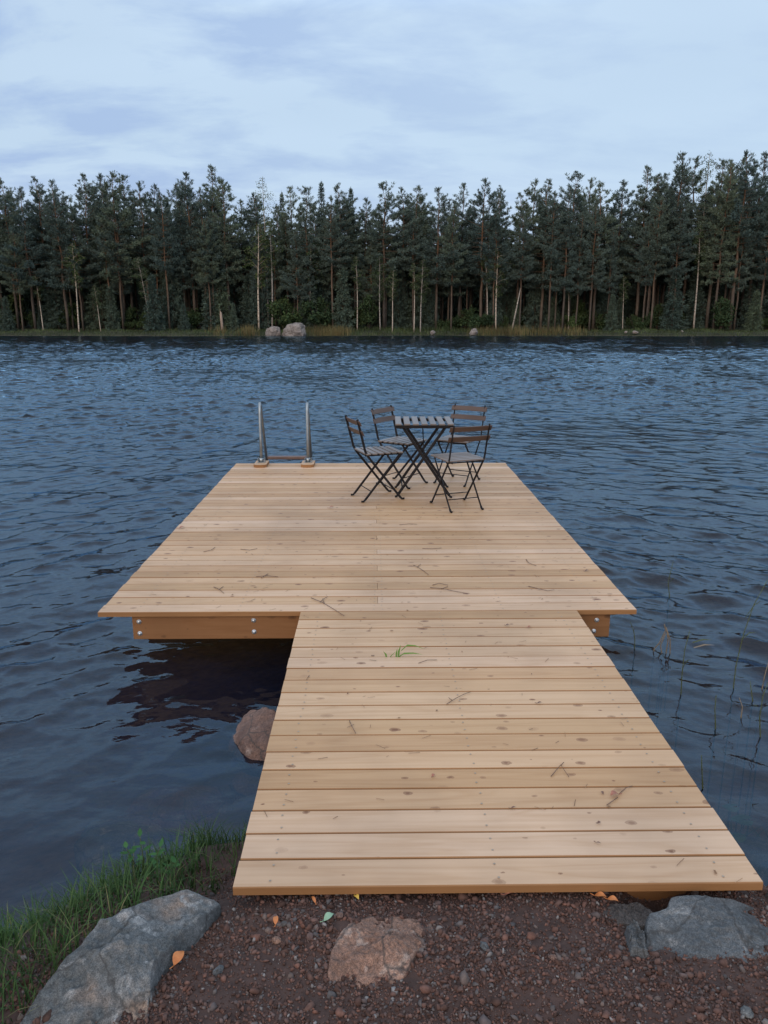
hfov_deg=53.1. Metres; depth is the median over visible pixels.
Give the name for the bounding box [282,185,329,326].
pine tree
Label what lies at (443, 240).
pine tree
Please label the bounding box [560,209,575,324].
pine tree
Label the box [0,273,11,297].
pine tree
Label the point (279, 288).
pine tree
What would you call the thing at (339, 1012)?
gravel
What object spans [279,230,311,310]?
pine tree
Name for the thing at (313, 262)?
pine tree
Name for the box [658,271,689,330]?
young spruce
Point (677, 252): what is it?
pine tree
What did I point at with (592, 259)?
pine tree
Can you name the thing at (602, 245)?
pine tree
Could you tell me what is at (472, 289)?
pine tree
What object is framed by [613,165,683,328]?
pine tree
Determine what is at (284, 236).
pine tree
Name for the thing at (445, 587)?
twig
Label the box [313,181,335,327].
spruce tree
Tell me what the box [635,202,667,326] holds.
pine tree
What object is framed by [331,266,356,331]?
young spruce
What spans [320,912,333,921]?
fallen leaf
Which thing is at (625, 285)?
pine tree
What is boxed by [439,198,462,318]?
pine tree
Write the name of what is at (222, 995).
ground
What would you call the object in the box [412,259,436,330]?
birch tree
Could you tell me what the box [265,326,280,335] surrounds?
boulder
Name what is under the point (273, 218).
pine tree
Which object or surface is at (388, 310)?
young spruce
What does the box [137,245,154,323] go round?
spruce tree
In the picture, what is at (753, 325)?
young spruce
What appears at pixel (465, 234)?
pine tree
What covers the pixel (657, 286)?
pine tree
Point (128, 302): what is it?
spruce tree
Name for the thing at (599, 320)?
bush
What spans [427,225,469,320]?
pine tree
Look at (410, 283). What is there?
pine tree
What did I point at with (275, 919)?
fallen leaf
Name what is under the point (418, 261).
pine tree
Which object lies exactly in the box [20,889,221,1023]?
rock
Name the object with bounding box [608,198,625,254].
pine tree
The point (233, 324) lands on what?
young spruce
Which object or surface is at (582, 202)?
pine tree
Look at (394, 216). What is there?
pine tree
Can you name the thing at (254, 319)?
young spruce
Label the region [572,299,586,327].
bush
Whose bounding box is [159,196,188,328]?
spruce tree
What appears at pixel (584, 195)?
pine tree
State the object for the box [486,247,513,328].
birch tree
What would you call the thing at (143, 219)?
pine tree
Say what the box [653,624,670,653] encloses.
reed
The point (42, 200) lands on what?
pine tree
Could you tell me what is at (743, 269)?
pine tree
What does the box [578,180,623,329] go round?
pine tree
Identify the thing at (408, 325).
young spruce
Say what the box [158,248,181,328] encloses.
spruce tree
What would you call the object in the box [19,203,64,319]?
pine tree
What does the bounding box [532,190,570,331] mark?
pine tree
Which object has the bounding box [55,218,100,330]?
pine tree
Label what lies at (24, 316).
pine tree
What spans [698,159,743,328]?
pine tree
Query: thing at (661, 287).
pine tree
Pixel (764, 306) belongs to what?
spruce tree
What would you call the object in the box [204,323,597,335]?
shore reeds
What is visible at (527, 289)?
pine tree
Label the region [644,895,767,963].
rock
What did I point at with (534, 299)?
young spruce
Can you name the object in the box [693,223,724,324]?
spruce tree
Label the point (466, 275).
pine tree
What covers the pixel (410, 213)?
pine tree
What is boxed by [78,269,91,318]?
spruce tree
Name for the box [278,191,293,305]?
spruce tree
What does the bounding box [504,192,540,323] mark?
pine tree
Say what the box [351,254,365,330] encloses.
birch tree
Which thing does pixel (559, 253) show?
pine tree
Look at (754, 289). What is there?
spruce tree
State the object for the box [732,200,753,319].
spruce tree
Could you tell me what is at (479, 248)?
pine tree
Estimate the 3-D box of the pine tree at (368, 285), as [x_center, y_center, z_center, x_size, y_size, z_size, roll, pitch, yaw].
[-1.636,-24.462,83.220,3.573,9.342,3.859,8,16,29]
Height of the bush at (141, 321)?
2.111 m
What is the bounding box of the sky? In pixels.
[0,0,767,247]
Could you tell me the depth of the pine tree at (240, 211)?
85.78 m
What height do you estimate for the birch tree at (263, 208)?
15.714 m
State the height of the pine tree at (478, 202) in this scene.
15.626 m
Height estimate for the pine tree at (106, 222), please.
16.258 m
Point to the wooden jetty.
(454, 823)
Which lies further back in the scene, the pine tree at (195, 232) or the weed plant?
the pine tree at (195, 232)
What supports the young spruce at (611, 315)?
on the ground at (222, 995)
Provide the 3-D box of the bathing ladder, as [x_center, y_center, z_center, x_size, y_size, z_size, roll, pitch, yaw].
[-1.139,-0.526,9.179,0.677,1.643,1.054,0,14,-1]
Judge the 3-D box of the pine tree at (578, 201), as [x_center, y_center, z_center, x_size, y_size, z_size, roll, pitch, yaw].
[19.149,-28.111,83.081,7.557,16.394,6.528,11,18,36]
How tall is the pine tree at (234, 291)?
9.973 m
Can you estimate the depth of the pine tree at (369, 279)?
88.57 m
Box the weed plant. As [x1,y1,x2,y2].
[120,828,179,874]
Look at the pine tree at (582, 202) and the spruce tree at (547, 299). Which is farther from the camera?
the spruce tree at (547, 299)
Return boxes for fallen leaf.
[169,951,183,968]
[273,916,277,926]
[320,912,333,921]
[590,891,605,896]
[604,895,617,900]
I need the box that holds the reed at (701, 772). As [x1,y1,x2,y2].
[701,755,702,788]
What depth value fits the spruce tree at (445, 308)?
100.59 m
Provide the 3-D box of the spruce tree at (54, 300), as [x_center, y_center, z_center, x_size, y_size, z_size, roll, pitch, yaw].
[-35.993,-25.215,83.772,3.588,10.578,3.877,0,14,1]
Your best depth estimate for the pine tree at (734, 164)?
84.73 m
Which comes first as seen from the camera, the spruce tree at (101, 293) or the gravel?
the gravel
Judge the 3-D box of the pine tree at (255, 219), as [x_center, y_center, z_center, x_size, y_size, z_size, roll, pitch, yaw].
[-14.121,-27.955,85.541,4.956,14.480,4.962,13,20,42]
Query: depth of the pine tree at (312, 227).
91.23 m
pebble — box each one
[213,965,223,975]
[272,936,280,943]
[336,912,342,918]
[480,941,488,950]
[548,954,556,960]
[740,1005,753,1018]
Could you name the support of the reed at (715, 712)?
on the ground at (222, 995)
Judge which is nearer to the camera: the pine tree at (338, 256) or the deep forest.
the pine tree at (338, 256)
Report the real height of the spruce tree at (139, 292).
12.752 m
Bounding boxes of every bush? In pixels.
[0,292,27,324]
[25,311,38,328]
[53,300,81,326]
[117,305,137,326]
[124,322,140,329]
[137,311,155,328]
[180,307,211,328]
[265,295,302,328]
[298,295,336,326]
[351,307,360,329]
[354,294,381,329]
[407,307,429,327]
[433,318,456,328]
[449,305,478,328]
[467,313,494,329]
[494,315,509,327]
[556,314,585,328]
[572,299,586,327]
[578,309,606,329]
[623,314,656,329]
[639,312,656,328]
[648,303,665,329]
[710,296,736,331]
[759,317,767,329]
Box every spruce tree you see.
[0,291,8,325]
[1,254,29,325]
[23,291,37,321]
[40,230,76,329]
[60,290,87,327]
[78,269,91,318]
[83,215,120,329]
[84,234,107,323]
[86,208,103,309]
[113,289,128,310]
[117,276,141,321]
[132,226,150,316]
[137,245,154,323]
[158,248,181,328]
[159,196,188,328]
[190,279,202,311]
[231,283,244,317]
[235,257,250,324]
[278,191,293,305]
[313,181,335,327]
[327,280,337,316]
[338,187,364,318]
[376,247,390,317]
[387,242,411,328]
[387,247,401,327]
[405,229,434,329]
[423,274,440,322]
[437,285,462,320]
[483,290,500,317]
[499,229,519,323]
[518,236,528,313]
[543,290,552,320]
[564,290,592,324]
[585,289,601,316]
[592,244,606,315]
[596,233,623,325]
[623,261,646,320]
[629,212,657,308]
[650,286,667,312]
[675,209,711,325]
[692,188,713,306]
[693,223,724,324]
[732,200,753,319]
[739,225,767,305]
[745,240,767,327]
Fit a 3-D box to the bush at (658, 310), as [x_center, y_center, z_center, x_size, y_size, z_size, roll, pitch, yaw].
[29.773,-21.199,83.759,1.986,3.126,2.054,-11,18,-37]
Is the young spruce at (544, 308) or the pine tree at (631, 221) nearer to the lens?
the young spruce at (544, 308)
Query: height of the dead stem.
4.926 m
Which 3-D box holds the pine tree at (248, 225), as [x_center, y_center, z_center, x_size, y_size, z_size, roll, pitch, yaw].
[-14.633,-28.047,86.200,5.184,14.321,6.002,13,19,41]
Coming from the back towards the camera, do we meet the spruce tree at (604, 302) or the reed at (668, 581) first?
the spruce tree at (604, 302)
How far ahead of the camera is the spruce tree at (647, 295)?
91.61 m
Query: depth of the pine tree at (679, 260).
83.36 m
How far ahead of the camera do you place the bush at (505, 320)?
83.24 m
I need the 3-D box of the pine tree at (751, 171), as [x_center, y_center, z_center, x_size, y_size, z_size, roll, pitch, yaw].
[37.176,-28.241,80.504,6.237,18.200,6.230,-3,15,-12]
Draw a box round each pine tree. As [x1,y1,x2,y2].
[0,177,47,328]
[0,186,57,329]
[0,201,47,327]
[0,214,15,326]
[0,227,34,330]
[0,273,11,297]
[2,192,38,325]
[17,175,62,301]
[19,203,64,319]
[28,188,60,268]
[28,188,66,275]
[37,217,85,328]
[39,179,90,330]
[52,173,116,328]
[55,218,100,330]
[59,194,87,247]
[68,215,96,322]
[81,172,121,275]
[82,192,131,329]
[84,183,107,261]
[88,212,123,320]
[90,173,148,320]
[91,170,154,328]
[92,200,134,328]
[103,228,138,309]
[116,181,166,306]
[123,211,148,319]
[139,183,180,318]
[141,192,162,298]
[143,230,167,323]
[147,190,184,328]
[159,182,183,304]
[159,201,204,327]
[166,171,231,328]
[168,180,199,310]
[174,212,190,311]
[182,164,255,288]
[182,203,198,326]
[186,187,228,327]
[192,218,226,328]
[193,219,223,330]
[194,176,247,326]
[198,194,229,312]
[203,217,233,324]
[206,193,239,265]
[217,223,237,315]
[223,247,242,308]
[229,199,255,274]
[230,219,265,301]
[233,196,268,272]
[235,192,271,318]
[249,221,273,328]
[263,218,289,325]
[264,233,277,300]
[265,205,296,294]
[269,213,295,301]
[271,203,280,276]
[278,186,322,310]
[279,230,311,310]
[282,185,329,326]
[293,237,318,295]
[296,228,329,299]
[304,206,316,284]
[305,204,330,325]
[308,206,330,304]
[309,195,349,325]
[312,204,355,312]
[312,207,343,297]
[319,182,364,310]
[322,201,363,319]
[341,197,395,326]
[342,206,370,327]
[349,241,386,326]
[361,180,425,329]
[363,213,381,270]
[363,229,378,326]
[366,208,401,327]
[386,187,427,321]
[392,217,430,328]
[393,221,415,309]
[394,185,436,301]
[400,202,418,307]
[404,197,429,301]
[408,194,443,306]
[410,187,478,328]
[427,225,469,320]
[430,207,446,319]
[431,204,468,329]
[431,230,446,322]
[439,183,478,327]
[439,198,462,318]
[449,177,515,327]
[454,221,475,326]
[455,200,485,324]
[457,232,483,328]
[465,185,512,286]
[468,214,487,307]
[473,211,489,313]
[475,214,515,313]
[477,209,492,313]
[480,211,515,328]
[484,190,526,318]
[503,241,525,311]
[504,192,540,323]
[507,211,538,327]
[512,178,550,315]
[514,178,563,329]
[516,242,535,325]
[528,231,549,289]
[530,170,592,327]
[530,186,557,287]
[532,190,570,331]
[539,204,570,322]
[545,186,583,329]
[548,231,570,328]
[559,189,586,310]
[559,211,590,329]
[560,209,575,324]
[561,200,605,298]
[569,198,609,330]
[570,177,613,326]
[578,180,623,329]
[578,206,619,327]
[588,226,623,329]
[591,204,609,310]
[593,179,643,302]
[598,213,629,296]
[601,207,638,311]
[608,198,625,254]
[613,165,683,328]
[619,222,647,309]
[620,213,634,313]
[621,218,657,329]
[627,172,672,309]
[630,150,708,327]
[630,193,648,312]
[633,214,657,315]
[634,172,696,327]
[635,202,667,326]
[639,195,674,327]
[651,259,677,306]
[651,270,668,302]
[652,187,701,325]
[655,194,666,305]
[656,199,697,326]
[661,204,694,311]
[661,206,688,292]
[668,156,714,314]
[686,158,746,328]
[698,157,760,326]
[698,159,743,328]
[698,163,742,296]
[706,211,753,328]
[707,198,747,328]
[712,149,767,330]
[718,200,756,329]
[732,150,767,326]
[738,172,766,326]
[743,198,767,309]
[747,201,767,289]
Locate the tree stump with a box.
[220,311,223,331]
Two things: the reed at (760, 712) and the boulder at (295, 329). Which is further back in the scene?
the boulder at (295, 329)
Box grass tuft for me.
[383,644,420,656]
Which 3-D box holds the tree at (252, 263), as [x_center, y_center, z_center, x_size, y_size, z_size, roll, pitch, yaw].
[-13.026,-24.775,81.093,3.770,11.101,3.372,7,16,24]
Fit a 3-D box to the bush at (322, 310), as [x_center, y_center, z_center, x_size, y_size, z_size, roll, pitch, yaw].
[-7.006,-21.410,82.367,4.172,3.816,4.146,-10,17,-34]
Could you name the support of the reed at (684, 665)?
on the ground at (222, 995)
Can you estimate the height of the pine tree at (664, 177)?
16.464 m
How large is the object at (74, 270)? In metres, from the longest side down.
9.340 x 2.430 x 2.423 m
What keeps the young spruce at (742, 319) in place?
on the ground at (222, 995)
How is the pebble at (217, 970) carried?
on the ground at (222, 995)
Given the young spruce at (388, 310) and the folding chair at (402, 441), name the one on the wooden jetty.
the folding chair at (402, 441)
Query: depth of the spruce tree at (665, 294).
98.62 m
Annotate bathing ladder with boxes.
[254,402,314,467]
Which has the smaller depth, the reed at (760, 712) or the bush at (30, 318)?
the reed at (760, 712)
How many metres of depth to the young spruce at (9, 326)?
82.19 m
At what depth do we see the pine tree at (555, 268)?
81.29 m
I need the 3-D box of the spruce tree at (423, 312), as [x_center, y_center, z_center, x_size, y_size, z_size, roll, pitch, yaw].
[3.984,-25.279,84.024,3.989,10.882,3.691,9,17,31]
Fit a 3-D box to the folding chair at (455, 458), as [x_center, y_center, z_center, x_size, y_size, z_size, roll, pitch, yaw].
[0.664,-0.418,6.780,0.396,0.768,0.465,-5,15,-20]
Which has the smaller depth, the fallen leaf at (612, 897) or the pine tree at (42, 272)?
the fallen leaf at (612, 897)
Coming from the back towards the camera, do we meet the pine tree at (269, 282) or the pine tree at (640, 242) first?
the pine tree at (269, 282)
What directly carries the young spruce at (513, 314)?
on the ground at (222, 995)
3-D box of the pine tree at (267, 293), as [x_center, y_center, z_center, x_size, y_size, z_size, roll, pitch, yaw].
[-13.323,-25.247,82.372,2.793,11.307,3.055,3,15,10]
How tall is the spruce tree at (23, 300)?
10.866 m
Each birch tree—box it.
[32,276,43,329]
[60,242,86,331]
[90,286,100,330]
[130,255,148,302]
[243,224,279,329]
[253,177,278,327]
[262,218,283,326]
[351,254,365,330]
[369,256,392,329]
[385,267,398,330]
[409,263,421,332]
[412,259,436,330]
[479,254,492,314]
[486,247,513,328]
[566,274,571,328]
[619,275,630,329]
[686,150,718,305]
[689,221,709,328]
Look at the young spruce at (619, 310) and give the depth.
83.11 m
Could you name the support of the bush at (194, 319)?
on the ground at (222, 995)
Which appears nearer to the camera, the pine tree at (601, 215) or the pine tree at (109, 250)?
the pine tree at (109, 250)
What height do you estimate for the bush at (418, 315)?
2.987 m
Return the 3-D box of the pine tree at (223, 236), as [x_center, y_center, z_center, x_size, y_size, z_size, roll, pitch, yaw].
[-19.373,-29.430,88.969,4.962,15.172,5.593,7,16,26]
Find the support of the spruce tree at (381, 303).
on the ground at (222, 995)
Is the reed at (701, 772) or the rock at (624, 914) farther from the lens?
the reed at (701, 772)
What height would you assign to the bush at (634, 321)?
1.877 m
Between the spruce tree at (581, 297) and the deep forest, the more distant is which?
the deep forest
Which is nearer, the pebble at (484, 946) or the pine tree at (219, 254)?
the pebble at (484, 946)
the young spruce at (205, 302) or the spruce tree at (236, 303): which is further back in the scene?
the spruce tree at (236, 303)
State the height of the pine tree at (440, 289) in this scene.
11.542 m
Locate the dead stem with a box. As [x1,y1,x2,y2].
[512,292,519,325]
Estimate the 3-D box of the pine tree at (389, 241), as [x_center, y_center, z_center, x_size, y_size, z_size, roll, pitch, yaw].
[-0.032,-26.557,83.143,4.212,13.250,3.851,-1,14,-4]
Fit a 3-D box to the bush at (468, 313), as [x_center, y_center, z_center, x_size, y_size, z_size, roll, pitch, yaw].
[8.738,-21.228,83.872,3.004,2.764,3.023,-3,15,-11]
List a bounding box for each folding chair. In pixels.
[344,415,404,502]
[371,405,427,488]
[430,423,491,512]
[433,404,486,486]
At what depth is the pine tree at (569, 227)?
79.74 m
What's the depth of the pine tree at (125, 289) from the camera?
83.00 m
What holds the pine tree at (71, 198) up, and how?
on the ground at (222, 995)
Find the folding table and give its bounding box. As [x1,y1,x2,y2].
[395,416,453,497]
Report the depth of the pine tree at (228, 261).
83.62 m
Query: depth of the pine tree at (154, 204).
83.79 m
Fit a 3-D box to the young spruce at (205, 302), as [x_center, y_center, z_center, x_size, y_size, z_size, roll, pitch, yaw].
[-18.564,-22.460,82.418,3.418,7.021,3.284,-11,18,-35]
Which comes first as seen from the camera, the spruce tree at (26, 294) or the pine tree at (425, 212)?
the pine tree at (425, 212)
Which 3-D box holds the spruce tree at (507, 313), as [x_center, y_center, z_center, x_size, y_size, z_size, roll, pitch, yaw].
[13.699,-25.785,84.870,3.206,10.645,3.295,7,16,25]
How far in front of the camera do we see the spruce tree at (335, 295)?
90.64 m
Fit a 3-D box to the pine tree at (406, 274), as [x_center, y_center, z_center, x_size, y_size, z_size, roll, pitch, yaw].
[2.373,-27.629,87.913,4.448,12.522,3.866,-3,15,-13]
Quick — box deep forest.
[4,253,767,320]
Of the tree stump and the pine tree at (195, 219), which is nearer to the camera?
the tree stump
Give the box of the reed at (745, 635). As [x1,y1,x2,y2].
[733,579,767,687]
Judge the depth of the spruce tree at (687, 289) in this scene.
88.08 m
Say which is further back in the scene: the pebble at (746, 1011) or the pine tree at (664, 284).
the pine tree at (664, 284)
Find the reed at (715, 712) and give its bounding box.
[714,695,716,728]
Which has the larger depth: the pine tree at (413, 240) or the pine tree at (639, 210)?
the pine tree at (639, 210)
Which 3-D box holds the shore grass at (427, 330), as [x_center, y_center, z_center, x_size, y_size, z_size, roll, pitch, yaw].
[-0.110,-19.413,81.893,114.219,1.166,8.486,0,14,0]
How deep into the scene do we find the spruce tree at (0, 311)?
84.25 m
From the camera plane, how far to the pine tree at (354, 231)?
82.95 m
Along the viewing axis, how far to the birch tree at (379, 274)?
81.32 m
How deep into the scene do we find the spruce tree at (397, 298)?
86.82 m
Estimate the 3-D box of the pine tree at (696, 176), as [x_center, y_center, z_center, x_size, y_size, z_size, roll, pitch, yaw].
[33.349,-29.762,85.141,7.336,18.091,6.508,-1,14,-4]
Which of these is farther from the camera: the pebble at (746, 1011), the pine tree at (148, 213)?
the pine tree at (148, 213)
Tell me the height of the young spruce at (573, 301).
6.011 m
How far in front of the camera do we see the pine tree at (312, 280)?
81.76 m
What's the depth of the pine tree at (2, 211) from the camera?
83.75 m
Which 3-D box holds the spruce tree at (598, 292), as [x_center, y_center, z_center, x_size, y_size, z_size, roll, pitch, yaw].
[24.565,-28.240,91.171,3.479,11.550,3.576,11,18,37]
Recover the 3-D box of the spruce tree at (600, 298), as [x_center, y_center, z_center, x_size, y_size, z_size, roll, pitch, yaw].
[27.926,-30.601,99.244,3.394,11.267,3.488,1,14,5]
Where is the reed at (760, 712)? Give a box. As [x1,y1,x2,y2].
[753,683,767,736]
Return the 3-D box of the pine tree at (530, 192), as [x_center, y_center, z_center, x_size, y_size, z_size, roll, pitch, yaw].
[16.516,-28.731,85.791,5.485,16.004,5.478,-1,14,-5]
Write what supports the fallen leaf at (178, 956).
on the gravel
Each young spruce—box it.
[0,295,16,331]
[37,304,46,329]
[46,289,61,329]
[81,302,91,327]
[103,286,121,330]
[142,273,165,331]
[177,303,190,330]
[199,273,224,331]
[207,273,234,330]
[228,303,239,331]
[237,273,260,327]
[245,273,270,330]
[274,290,285,328]
[298,266,322,329]
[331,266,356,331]
[373,300,382,327]
[387,288,396,325]
[402,297,411,329]
[424,285,439,328]
[485,285,503,328]
[509,298,521,328]
[521,266,547,329]
[535,289,547,326]
[545,295,560,329]
[563,278,581,327]
[602,293,618,331]
[613,298,625,329]
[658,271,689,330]
[683,263,706,328]
[736,282,756,328]
[741,289,763,331]
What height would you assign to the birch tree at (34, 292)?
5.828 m
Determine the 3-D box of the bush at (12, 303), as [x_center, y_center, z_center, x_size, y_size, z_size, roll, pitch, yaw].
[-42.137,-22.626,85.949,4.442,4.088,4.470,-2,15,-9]
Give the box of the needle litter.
[154,467,741,882]
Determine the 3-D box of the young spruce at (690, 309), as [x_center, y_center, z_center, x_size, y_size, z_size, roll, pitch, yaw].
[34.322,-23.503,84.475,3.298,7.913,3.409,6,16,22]
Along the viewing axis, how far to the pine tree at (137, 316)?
88.63 m
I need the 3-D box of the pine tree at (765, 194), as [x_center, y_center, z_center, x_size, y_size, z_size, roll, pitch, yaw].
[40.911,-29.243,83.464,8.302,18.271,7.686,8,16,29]
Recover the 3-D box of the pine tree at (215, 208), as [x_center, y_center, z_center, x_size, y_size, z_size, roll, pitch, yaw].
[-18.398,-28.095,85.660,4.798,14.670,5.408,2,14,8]
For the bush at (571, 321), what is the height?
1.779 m
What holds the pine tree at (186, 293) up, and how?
on the ground at (222, 995)
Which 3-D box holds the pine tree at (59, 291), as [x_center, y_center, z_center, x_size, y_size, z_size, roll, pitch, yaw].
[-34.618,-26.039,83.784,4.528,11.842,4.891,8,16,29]
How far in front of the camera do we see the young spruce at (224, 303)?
82.07 m
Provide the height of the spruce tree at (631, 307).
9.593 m
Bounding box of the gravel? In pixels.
[0,863,767,1023]
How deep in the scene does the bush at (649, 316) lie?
82.96 m
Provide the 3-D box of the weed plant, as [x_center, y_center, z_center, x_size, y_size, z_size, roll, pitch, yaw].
[-0.794,1.177,2.625,0.217,0.165,0.083,2,14,6]
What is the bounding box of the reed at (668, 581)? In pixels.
[668,563,674,597]
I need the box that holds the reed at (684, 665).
[680,631,690,694]
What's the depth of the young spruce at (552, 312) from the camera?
83.81 m
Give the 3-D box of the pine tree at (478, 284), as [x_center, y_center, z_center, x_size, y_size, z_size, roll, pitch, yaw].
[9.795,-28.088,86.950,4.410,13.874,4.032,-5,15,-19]
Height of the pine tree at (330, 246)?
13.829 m
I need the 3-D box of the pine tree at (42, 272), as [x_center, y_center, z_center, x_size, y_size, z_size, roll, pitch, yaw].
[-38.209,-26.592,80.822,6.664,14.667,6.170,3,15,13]
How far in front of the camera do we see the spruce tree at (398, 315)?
84.45 m
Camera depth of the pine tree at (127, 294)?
88.67 m
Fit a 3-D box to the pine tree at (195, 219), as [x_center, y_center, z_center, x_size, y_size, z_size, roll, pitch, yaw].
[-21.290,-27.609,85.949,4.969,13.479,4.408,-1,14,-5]
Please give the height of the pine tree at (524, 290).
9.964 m
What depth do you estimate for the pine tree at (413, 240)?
81.91 m
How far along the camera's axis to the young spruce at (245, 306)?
83.67 m
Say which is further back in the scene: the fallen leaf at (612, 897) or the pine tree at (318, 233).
the pine tree at (318, 233)
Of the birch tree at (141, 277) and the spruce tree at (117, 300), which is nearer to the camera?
the birch tree at (141, 277)
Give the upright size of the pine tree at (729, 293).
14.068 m
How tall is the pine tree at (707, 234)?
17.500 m
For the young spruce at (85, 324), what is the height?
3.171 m
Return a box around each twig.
[312,596,343,615]
[430,583,467,593]
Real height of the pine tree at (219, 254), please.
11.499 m
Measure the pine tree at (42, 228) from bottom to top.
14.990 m
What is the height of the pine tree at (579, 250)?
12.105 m
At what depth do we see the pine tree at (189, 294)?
87.75 m
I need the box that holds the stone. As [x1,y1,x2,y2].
[469,328,477,334]
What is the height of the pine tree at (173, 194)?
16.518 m
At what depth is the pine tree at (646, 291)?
89.03 m
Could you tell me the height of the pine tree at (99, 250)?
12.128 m
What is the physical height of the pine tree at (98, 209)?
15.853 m
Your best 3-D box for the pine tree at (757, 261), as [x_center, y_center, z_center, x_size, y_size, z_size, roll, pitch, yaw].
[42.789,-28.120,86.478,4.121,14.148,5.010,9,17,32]
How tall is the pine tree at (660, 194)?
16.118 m
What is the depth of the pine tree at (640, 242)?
80.62 m
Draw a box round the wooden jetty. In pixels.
[98,463,762,900]
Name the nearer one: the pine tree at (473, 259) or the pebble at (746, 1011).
the pebble at (746, 1011)
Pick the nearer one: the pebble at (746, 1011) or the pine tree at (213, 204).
the pebble at (746, 1011)
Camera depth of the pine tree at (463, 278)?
87.09 m
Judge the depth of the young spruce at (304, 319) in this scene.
82.73 m
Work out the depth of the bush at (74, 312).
84.55 m
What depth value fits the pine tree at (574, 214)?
85.22 m
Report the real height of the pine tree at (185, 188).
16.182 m
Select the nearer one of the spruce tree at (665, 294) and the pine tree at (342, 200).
the pine tree at (342, 200)
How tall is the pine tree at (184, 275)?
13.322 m
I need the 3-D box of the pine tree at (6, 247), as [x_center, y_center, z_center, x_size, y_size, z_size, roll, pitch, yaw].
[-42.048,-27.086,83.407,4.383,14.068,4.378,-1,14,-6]
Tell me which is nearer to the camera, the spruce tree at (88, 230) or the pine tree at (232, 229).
the pine tree at (232, 229)
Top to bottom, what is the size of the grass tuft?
0.092 m
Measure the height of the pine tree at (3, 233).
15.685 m
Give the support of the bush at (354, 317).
on the ground at (222, 995)
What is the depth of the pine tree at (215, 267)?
80.12 m
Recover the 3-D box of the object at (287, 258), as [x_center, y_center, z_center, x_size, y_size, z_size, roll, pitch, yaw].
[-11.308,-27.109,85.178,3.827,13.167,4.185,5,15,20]
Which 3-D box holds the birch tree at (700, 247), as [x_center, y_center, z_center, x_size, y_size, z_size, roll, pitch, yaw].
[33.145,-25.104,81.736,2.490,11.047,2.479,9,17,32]
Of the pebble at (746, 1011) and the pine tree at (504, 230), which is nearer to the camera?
the pebble at (746, 1011)
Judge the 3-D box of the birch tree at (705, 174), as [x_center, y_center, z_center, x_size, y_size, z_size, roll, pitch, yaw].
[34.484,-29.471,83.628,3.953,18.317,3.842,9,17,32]
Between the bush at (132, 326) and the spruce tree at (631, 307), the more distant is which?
the spruce tree at (631, 307)
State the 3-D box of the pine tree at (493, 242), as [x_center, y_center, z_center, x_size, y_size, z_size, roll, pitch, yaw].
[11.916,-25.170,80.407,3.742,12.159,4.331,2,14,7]
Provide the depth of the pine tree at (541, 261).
85.59 m
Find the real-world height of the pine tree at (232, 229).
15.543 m
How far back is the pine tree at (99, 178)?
83.33 m
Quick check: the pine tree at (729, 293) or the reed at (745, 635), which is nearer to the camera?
the reed at (745, 635)
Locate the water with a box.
[0,335,767,933]
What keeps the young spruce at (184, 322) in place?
on the ground at (222, 995)
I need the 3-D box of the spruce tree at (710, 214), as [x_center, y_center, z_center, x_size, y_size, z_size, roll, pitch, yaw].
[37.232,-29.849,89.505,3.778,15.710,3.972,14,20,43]
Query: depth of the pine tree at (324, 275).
82.90 m
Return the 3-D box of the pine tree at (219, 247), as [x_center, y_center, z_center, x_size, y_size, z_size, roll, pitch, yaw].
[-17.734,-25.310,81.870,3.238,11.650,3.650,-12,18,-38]
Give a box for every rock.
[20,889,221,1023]
[233,707,275,760]
[327,916,432,988]
[603,902,652,930]
[624,919,647,957]
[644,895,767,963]
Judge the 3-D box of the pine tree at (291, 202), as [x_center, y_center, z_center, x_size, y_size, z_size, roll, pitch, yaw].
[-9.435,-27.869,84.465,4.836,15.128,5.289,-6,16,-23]
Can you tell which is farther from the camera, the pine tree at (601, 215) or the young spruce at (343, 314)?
the pine tree at (601, 215)
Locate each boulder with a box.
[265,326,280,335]
[282,322,305,335]
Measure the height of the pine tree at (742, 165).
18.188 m
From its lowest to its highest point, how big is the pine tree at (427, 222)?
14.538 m
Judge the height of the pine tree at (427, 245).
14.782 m
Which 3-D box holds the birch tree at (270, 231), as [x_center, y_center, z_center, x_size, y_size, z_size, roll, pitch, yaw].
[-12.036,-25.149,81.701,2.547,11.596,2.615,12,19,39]
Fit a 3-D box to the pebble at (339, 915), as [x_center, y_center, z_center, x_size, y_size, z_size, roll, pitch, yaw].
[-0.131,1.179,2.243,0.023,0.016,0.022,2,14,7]
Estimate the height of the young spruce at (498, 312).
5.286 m
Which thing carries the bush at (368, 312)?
on the ground at (222, 995)
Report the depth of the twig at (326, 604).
4.58 m
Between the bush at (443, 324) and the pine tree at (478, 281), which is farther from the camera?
the pine tree at (478, 281)
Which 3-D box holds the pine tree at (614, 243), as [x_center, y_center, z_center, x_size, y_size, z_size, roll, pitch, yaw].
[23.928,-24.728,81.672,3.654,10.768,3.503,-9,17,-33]
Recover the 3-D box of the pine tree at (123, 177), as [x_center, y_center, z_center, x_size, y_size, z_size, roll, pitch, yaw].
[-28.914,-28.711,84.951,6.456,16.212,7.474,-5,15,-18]
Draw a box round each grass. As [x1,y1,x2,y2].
[0,325,767,335]
[0,812,247,1023]
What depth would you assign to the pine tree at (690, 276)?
87.59 m
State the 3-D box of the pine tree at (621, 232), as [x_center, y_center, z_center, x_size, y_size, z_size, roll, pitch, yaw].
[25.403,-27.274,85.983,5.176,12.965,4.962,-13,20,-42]
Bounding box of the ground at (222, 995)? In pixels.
[0,255,767,1023]
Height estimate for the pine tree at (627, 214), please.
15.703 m

